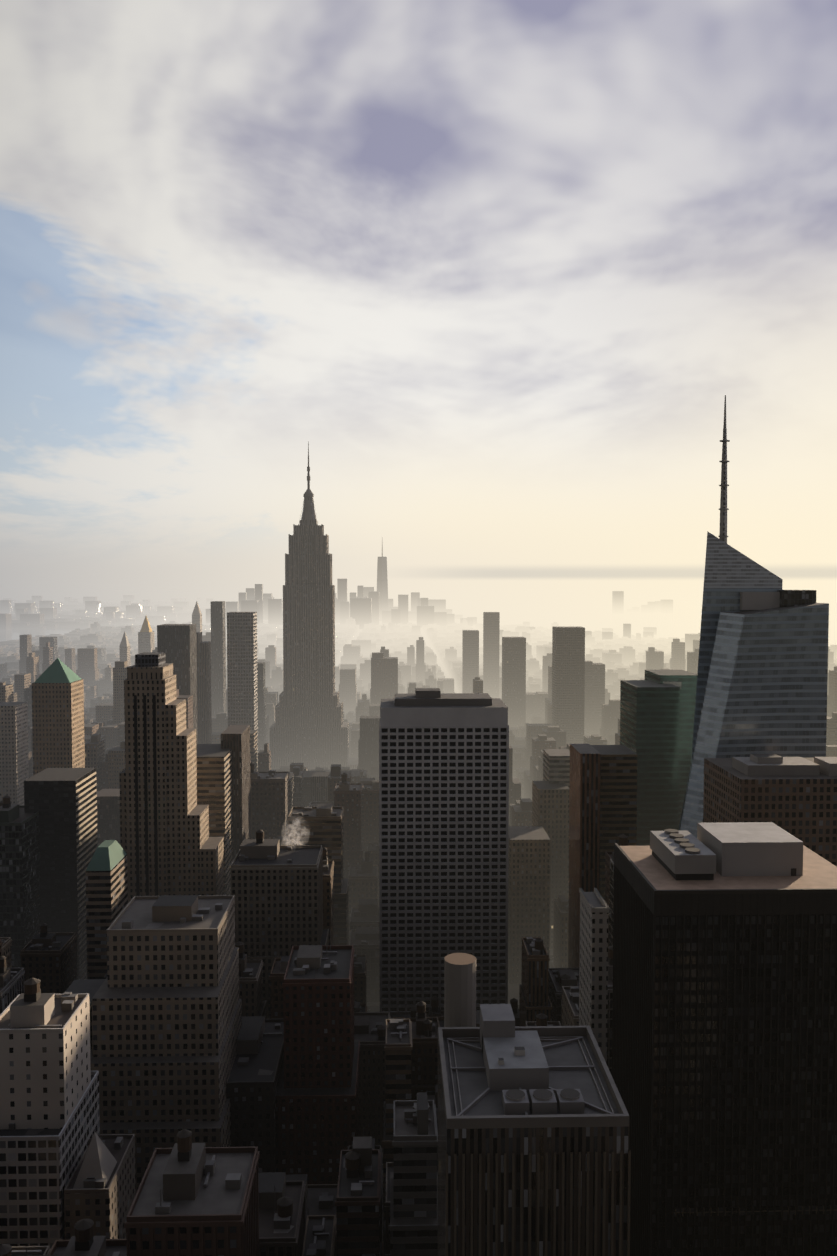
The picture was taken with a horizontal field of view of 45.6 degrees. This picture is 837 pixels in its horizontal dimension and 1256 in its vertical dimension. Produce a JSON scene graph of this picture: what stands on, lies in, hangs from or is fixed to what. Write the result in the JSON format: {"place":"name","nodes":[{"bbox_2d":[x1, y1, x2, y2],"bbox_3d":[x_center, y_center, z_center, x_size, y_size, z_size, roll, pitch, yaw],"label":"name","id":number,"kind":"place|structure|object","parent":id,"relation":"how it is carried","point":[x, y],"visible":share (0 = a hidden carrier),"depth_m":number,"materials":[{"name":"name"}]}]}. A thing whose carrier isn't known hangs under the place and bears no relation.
{"place":"outdoors","nodes":[
{"label":"outdoors","id":0,"kind":"place"},
{"bbox_2d":[0,614,267,641],"bbox_3d":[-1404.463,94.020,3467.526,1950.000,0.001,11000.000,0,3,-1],"label":"river water","id":1,"kind":"structure","parent":0,"point":[13,634],"depth_m":5231.93,"materials":[{"name":"grey liquid"}]},
{"bbox_2d":[282,817,309,848],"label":"steam","id":2,"kind":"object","parent":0,"point":[296,838],"depth_m":556.92,"materials":[{"name":"white"}]},
{"bbox_2d":[0,584,836,692],"bbox_3d":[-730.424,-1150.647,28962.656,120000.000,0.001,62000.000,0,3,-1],"label":"ground","id":3,"kind":"structure","parent":0,"point":[115,593],"depth_m":23655.87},
{"bbox_2d":[0,822,836,1255],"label":"buildings","id":4,"kind":"structure","parent":3,"relation":"on","point":[668,1086],"depth_m":292.03,"materials":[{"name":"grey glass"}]},
{"bbox_2d":[0,395,836,1151],"bbox_3d":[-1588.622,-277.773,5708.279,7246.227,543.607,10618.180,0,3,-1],"label":"city buildings","id":5,"kind":"structure","parent":3,"relation":"on","point":[506,795],"depth_m":614.07,"materials":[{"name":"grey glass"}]},
{"bbox_2d":[0,0,836,583],"label":"sky","id":6,"kind":"structure","parent":0,"point":[507,271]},
{"bbox_2d":[367,955,552,1169],"bbox_3d":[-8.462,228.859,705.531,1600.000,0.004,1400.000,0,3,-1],"label":"road surface","id":7,"kind":"object","parent":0,"point":[373,1008],"visible":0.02,"depth_m":610.59,"materials":[{"name":"grey asphalt"}]},
{"bbox_2d":[367,949,554,1241],"bbox_3d":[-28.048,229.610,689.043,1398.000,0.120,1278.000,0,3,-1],"label":"pavement","id":8,"kind":"structure","parent":0,"point":[513,990],"depth_m":629.39,"materials":[{"name":"grey concrete"}]},
{"bbox_2d":[347,592,836,645],"bbox_3d":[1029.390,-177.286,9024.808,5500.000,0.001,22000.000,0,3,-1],"label":"water","id":9,"kind":"structure","parent":0,"point":[589,611],"depth_m":8167.99,"materials":[{"name":"grey liquid"}]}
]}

